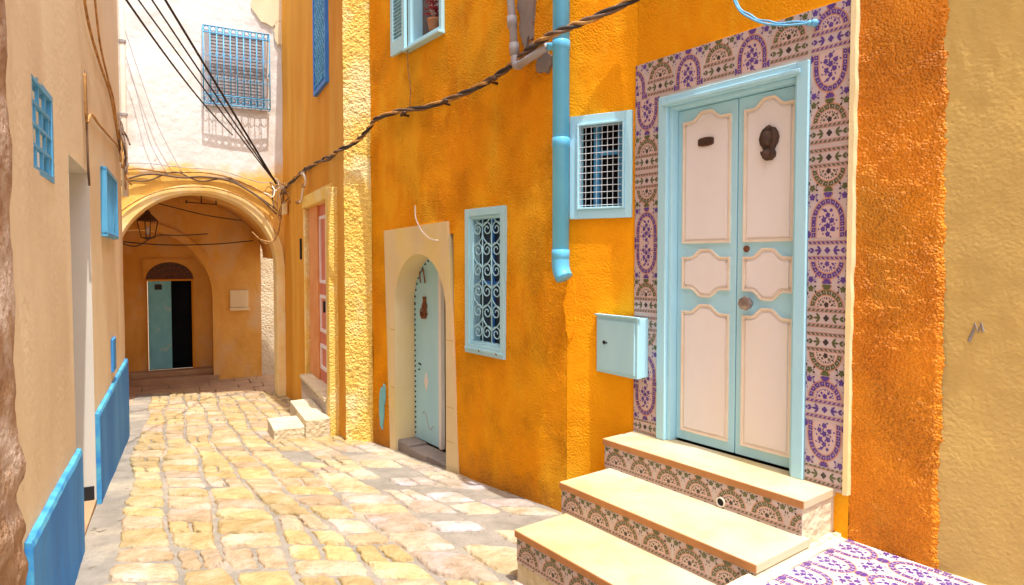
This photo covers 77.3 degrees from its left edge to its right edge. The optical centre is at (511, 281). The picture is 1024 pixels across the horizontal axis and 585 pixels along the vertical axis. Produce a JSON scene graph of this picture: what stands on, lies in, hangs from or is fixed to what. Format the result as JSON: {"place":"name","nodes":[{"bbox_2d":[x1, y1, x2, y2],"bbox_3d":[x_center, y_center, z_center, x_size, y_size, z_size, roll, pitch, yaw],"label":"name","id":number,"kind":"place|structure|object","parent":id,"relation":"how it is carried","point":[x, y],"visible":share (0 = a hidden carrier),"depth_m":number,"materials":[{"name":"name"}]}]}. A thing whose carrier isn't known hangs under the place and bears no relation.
{"place":"outdoors","nodes":[
{"label":"outdoors","id":0,"kind":"place"},
{"bbox_2d":[129,374,274,395],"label":"passage paving","id":1,"kind":"structure","parent":0,"point":[263,383],"depth_m":11.77,"materials":[{"name":"stone"}]},
{"bbox_2d":[75,391,561,584],"bbox_3d":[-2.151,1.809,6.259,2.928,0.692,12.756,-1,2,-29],"label":"street paving","id":2,"kind":"structure","parent":0,"point":[251,525],"depth_m":4.42,"materials":[{"name":"stone"}]},
{"bbox_2d":[267,399,329,439],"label":"house steps","id":3,"kind":"structure","parent":2,"relation":"on","point":[308,418],"depth_m":7.09,"materials":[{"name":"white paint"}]},
{"bbox_2d":[515,431,845,584],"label":"steps","id":4,"kind":"structure","parent":2,"relation":"on","point":[643,509],"depth_m":3.16,"materials":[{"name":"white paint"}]},
{"bbox_2d":[129,281,848,525],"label":"ground","id":5,"kind":"structure","parent":0,"point":[131,398],"depth_m":6.92,"materials":[{"name":"beige stone"}]},
{"bbox_2d":[5,0,129,584],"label":"cream house","id":6,"kind":"structure","parent":5,"relation":"on","point":[70,361],"depth_m":3.40,"materials":[{"name":"paint"}]},
{"bbox_2d":[0,0,28,584],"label":"stone pillar","id":7,"kind":"structure","parent":6,"relation":"attached to","point":[14,563],"depth_m":2.17,"materials":[{"name":"beige stone"}]},
{"bbox_2d":[31,74,54,183],"bbox_3d":[-2.188,-0.689,2.906,0.098,0.425,0.540,-1,2,-27],"label":"window","id":8,"kind":"structure","parent":6,"relation":"in","point":[45,112],"depth_m":3.00,"materials":[{"name":"blue paint"}]},
{"bbox_2d":[84,70,90,185],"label":"wall cable","id":9,"kind":"object","parent":6,"relation":"attached to","point":[87,153],"depth_m":4.26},
{"bbox_2d":[83,0,118,145],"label":"wall cable","id":10,"kind":"object","parent":6,"relation":"attached to","point":[94,45],"depth_m":4.99,"materials":[{"name":"paint"}]},
{"bbox_2d":[83,73,121,161],"bbox_3d":[-3.513,-1.258,5.566,0.025,0.316,3.082,-1,2,-27],"label":"wall cable","id":11,"kind":"object","parent":6,"relation":"attached to","point":[87,118],"depth_m":4.23,"materials":[{"name":"paint"}]},
{"bbox_2d":[94,0,118,134],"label":"wall cable","id":12,"kind":"object","parent":6,"relation":"attached to","point":[98,32],"depth_m":5.26,"materials":[{"name":"paint"}]},
{"bbox_2d":[100,166,118,239],"bbox_3d":[-3.529,-0.667,5.621,0.045,0.560,1.040,-1,2,-27],"label":"window","id":13,"kind":"structure","parent":6,"relation":"in","point":[109,184],"depth_m":5.42,"materials":[{"name":"blue paint"}]},
{"bbox_2d":[118,0,128,196],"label":"corner pipe","id":14,"kind":"object","parent":6,"relation":"attached to","point":[122,63],"visible":0.73,"depth_m":7.04,"materials":[{"name":"grey plastic"}]},
{"bbox_2d":[117,113,131,189],"bbox_3d":[-4.089,-1.363,6.776,0.103,0.732,0.787,-1,2,-27],"label":"corner wire knot","id":15,"kind":"object","parent":6,"relation":"attached to","point":[121,142],"visible":1,"depth_m":6.55,"materials":[{"name":"paint"}]},
{"bbox_2d":[125,0,232,134],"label":"overhead line","id":16,"kind":"object","parent":6,"relation":"attached to","point":[150,34],"visible":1,"depth_m":6.72,"materials":[{"name":"black rubber"}]},
{"bbox_2d":[138,0,274,181],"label":"overhead line","id":17,"kind":"object","parent":6,"relation":"attached to","point":[139,1],"visible":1,"depth_m":8.55,"materials":[{"name":"black rubber"}]},
{"bbox_2d":[151,0,272,177],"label":"overhead line","id":18,"kind":"object","parent":6,"relation":"attached to","point":[208,83],"visible":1,"depth_m":8.71,"materials":[{"name":"black rubber"}]},
{"bbox_2d":[164,0,276,183],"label":"overhead line","id":19,"kind":"object","parent":6,"relation":"attached to","point":[206,68],"visible":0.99,"depth_m":8.89,"materials":[{"name":"black rubber"}]},
{"bbox_2d":[117,0,285,396],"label":"archway house","id":20,"kind":"structure","parent":5,"relation":"on","point":[208,313],"depth_m":10.59,"materials":[{"name":"white paint"}]},
{"bbox_2d":[118,35,165,170],"bbox_3d":[-5.552,-2.662,9.614,0.595,1.954,0.021,-1,2,-34],"label":"thin wire","id":21,"kind":"object","parent":20,"relation":"attached to","point":[141,113],"visible":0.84,"depth_m":9.61,"materials":[{"name":"grey plastic"}]},
{"bbox_2d":[136,209,157,240],"bbox_3d":[-6.017,-1.084,10.567,0.238,0.810,0.238,0,2,0],"label":"hanging lantern","id":22,"kind":"object","parent":20,"relation":"hanging from","point":[147,216],"visible":0.97,"depth_m":10.53,"materials":[{"name":"metal"}]},
{"bbox_2d":[117,7,181,171],"bbox_3d":[-5.454,-2.863,9.658,0.814,2.354,0.020,-1,2,-32],"label":"thin wire","id":23,"kind":"object","parent":20,"relation":"attached to","point":[148,100],"visible":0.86,"depth_m":9.65,"materials":[{"name":"grey plastic"}]},
{"bbox_2d":[148,281,172,368],"bbox_3d":[-6.785,0.832,12.346,0.390,1.695,0.055,-1,2,-27],"label":"door leaf","id":24,"kind":"structure","parent":20,"relation":"in","point":[159,292],"depth_m":12.33,"materials":[{"name":"teal paint"}]},
{"bbox_2d":[123,233,207,246],"bbox_3d":[-5.974,-0.723,10.968,0.075,0.264,1.493,2,3,43],"label":"passage cable","id":25,"kind":"object","parent":20,"relation":"attached to","point":[165,235],"visible":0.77,"depth_m":10.99,"materials":[{"name":"black rubber"}]},
{"bbox_2d":[148,281,192,369],"bbox_3d":[-6.827,0.658,12.806,0.755,2.050,0.790,-1,2,-27],"label":"dark doorway","id":26,"kind":"structure","parent":20,"relation":"in","point":[181,291],"depth_m":13.24,"materials":[{"name":"black"}]},
{"bbox_2d":[123,240,252,245],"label":"passage cable","id":27,"kind":"object","parent":20,"relation":"attached to","point":[185,244],"visible":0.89,"depth_m":11.22,"materials":[{"name":"black rubber"}]},
{"bbox_2d":[121,171,273,207],"bbox_3d":[-4.943,-1.452,10.025,2.315,0.519,0.035,-1,2,-27],"label":"arch cable","id":28,"kind":"object","parent":20,"relation":"attached to","point":[192,179],"visible":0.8,"depth_m":9.95,"materials":[{"name":"brown rubber"}]},
{"bbox_2d":[121,173,276,213],"bbox_3d":[-4.925,-1.379,10.031,2.349,0.577,0.040,-1,2,-27],"label":"arch cable","id":29,"kind":"object","parent":20,"relation":"attached to","point":[257,196],"visible":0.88,"depth_m":10.05,"materials":[{"name":"brown rubber"}]},
{"bbox_2d":[122,186,276,234],"bbox_3d":[-4.921,-1.123,10.031,2.348,0.755,0.033,-1,2,-27],"label":"arch cable","id":30,"kind":"object","parent":20,"relation":"attached to","point":[201,187],"visible":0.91,"depth_m":10.03,"materials":[{"name":"paint"}]},
{"bbox_2d":[158,203,240,220],"bbox_3d":[-5.732,-1.290,11.301,0.075,0.328,2.062,1,2,33],"label":"passage cable","id":31,"kind":"object","parent":20,"relation":"attached to","point":[199,213],"visible":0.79,"depth_m":11.48,"materials":[{"name":"black rubber"}]},
{"bbox_2d":[185,196,216,204],"bbox_3d":[-5.369,-1.433,11.062,0.509,0.189,0.069,-1,2,-33],"label":"ceiling rail","id":32,"kind":"object","parent":20,"relation":"attached to","point":[202,203],"visible":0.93,"depth_m":11.05,"materials":[{"name":"metal"}]},
{"bbox_2d":[128,168,276,203],"bbox_3d":[-4.920,-1.498,10.041,2.362,0.475,0.036,-1,2,-27],"label":"arch cable","id":33,"kind":"object","parent":20,"relation":"attached to","point":[205,173],"visible":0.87,"depth_m":10.08,"materials":[{"name":"paint"}]},
{"bbox_2d":[135,162,277,182],"bbox_3d":[-4.918,-1.711,10.046,2.371,0.215,0.013,-1,2,-27],"label":"arch cable","id":34,"kind":"object","parent":20,"relation":"attached to","point":[205,168],"visible":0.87,"depth_m":10.08,"materials":[{"name":"grey plastic"}]},
{"bbox_2d":[202,24,270,111],"bbox_3d":[-4.392,-3.393,10.210,0.986,1.230,0.230,-1,2,-27],"label":"window","id":35,"kind":"structure","parent":20,"relation":"in","point":[237,62],"depth_m":10.23,"materials":[{"name":"blue metal"}]},
{"bbox_2d":[282,0,345,439],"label":"ochre house","id":36,"kind":"structure","parent":5,"relation":"on","point":[312,93],"depth_m":8.27,"materials":[{"name":"orange paint"}]},
{"bbox_2d":[251,178,290,243],"bbox_3d":[-3.813,-1.119,10.228,0.472,1.022,0.914,-1,2,-35],"label":"wire tangle","id":37,"kind":"object","parent":36,"relation":"attached to","point":[283,210],"visible":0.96,"depth_m":10.15,"materials":[{"name":"paint"}]},
{"bbox_2d":[295,172,306,204],"bbox_3d":[-2.863,-1.276,8.682,0.077,0.408,0.693,-1,2,-26],"label":"cable drop","id":38,"kind":"object","parent":36,"relation":"attached to","point":[303,186],"visible":1,"depth_m":8.49,"materials":[{"name":"paint"}]},
{"bbox_2d":[312,0,328,96],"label":"window","id":39,"kind":"structure","parent":36,"relation":"in","point":[320,27],"depth_m":7.58,"materials":[{"name":"blue paint"}]},
{"bbox_2d":[319,203,326,383],"bbox_3d":[-2.365,0.153,8.076,0.080,2.270,1.770,-1,2,-27],"label":"door leaf","id":40,"kind":"structure","parent":36,"relation":"in","point":[322,236],"depth_m":8.13,"materials":[{"name":"paint"}]},
{"bbox_2d":[342,0,949,569],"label":"orange house","id":41,"kind":"structure","parent":5,"relation":"on","point":[758,228],"depth_m":3.88,"materials":[{"name":"paint"}]},
{"bbox_2d":[407,50,410,106],"bbox_3d":[-0.958,-1.890,5.965,0.040,0.522,0.044,0,2,0],"label":"window wire","id":42,"kind":"object","parent":41,"relation":"attached to","point":[409,78],"depth_m":5.96,"materials":[{"name":"paint"}]},
{"bbox_2d":[390,0,444,56],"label":"window","id":43,"kind":"structure","parent":41,"relation":"in","point":[419,34],"depth_m":5.97,"materials":[{"name":"blue paint"}]},
{"bbox_2d":[423,0,438,31],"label":"flower pot","id":44,"kind":"object","parent":43,"relation":"in","point":[433,22],"visible":0.77,"depth_m":5.64,"materials":[{"name":"ceramic"}]},
{"bbox_2d":[414,206,437,240],"bbox_3d":[-0.784,-0.530,5.776,0.033,0.339,0.398,-2,3,-38],"label":"loose wire","id":45,"kind":"object","parent":41,"relation":"hanging from","point":[420,227],"visible":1,"depth_m":5.82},
{"bbox_2d":[414,259,444,449],"bbox_3d":[-0.819,0.650,6.256,0.079,1.865,0.558,-1,2,-37],"label":"door leaf","id":46,"kind":"structure","parent":41,"relation":"in","point":[429,310],"depth_m":6.23,"materials":[{"name":"blue paint"}]},
{"bbox_2d":[282,0,639,193],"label":"cable bundle","id":47,"kind":"object","parent":41,"relation":"attached to","point":[560,30],"visible":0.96,"depth_m":4.91,"materials":[{"name":"paint"}]},
{"bbox_2d":[464,205,506,359],"bbox_3d":[-0.186,-0.001,5.105,0.140,1.175,0.546,-1,2,-37],"label":"window","id":48,"kind":"structure","parent":41,"relation":"in","point":[486,227],"depth_m":5.14,"materials":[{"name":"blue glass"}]},
{"bbox_2d":[507,0,547,69],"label":"waste pipe","id":49,"kind":"object","parent":41,"relation":"attached to","point":[514,46],"visible":0.94,"depth_m":4.59,"materials":[{"name":"grey plastic"}]},
{"bbox_2d":[547,0,571,282],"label":"drainpipe","id":50,"kind":"object","parent":41,"relation":"attached to","point":[559,46],"visible":1,"depth_m":4.17,"materials":[{"name":"blue metal"}]},
{"bbox_2d":[570,110,632,218],"bbox_3d":[0.657,-0.757,4.309,0.427,0.677,0.384,1,2,29],"label":"window","id":51,"kind":"structure","parent":41,"relation":"in","point":[601,144],"depth_m":4.23,"materials":[{"name":"blue paint"}]},
{"bbox_2d":[594,313,648,379],"bbox_3d":[0.709,0.402,4.088,0.145,0.381,0.387,-1,2,-35],"label":"meter box","id":52,"kind":"object","parent":41,"relation":"attached to","point":[622,346],"visible":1,"depth_m":4.00,"materials":[{"name":"blue paint"}]},
{"bbox_2d":[597,319,634,375],"bbox_3d":[0.653,0.410,4.055,0.016,0.327,0.333,-1,2,-34],"label":"door","id":53,"kind":"structure","parent":52,"relation":"in","point":[615,339],"depth_m":4.04,"materials":[{"name":"blue paint"}]},
{"bbox_2d":[676,99,738,452],"bbox_3d":[1.133,-0.030,3.731,0.069,1.976,0.405,-1,2,-37],"label":"door leaf","id":54,"kind":"structure","parent":41,"relation":"in","point":[708,171],"depth_m":3.70,"materials":[{"name":"pink paint"}]},
{"bbox_2d":[735,86,794,467],"bbox_3d":[1.348,-0.019,3.410,0.111,1.976,0.353,-1,2,-37],"label":"door leaf","id":55,"kind":"structure","parent":41,"relation":"in","point":[766,119],"depth_m":3.41,"materials":[{"name":"pink paint"}]},
{"bbox_2d":[733,0,818,26],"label":"cord","id":56,"kind":"object","parent":41,"relation":"attached to","point":[814,22],"visible":1,"depth_m":3.21,"materials":[{"name":"blue fabric"}]},
{"bbox_2d":[764,538,984,584],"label":"tiled landing","id":57,"kind":"object","parent":5,"relation":"on","point":[848,562],"visible":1,"depth_m":2.73,"materials":[{"name":"tile"}]},
{"bbox_2d":[936,0,1023,584],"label":"plastered wall","id":58,"kind":"structure","parent":5,"relation":"on","point":[980,487],"depth_m":2.60,"materials":[{"name":"paint"}]}
]}

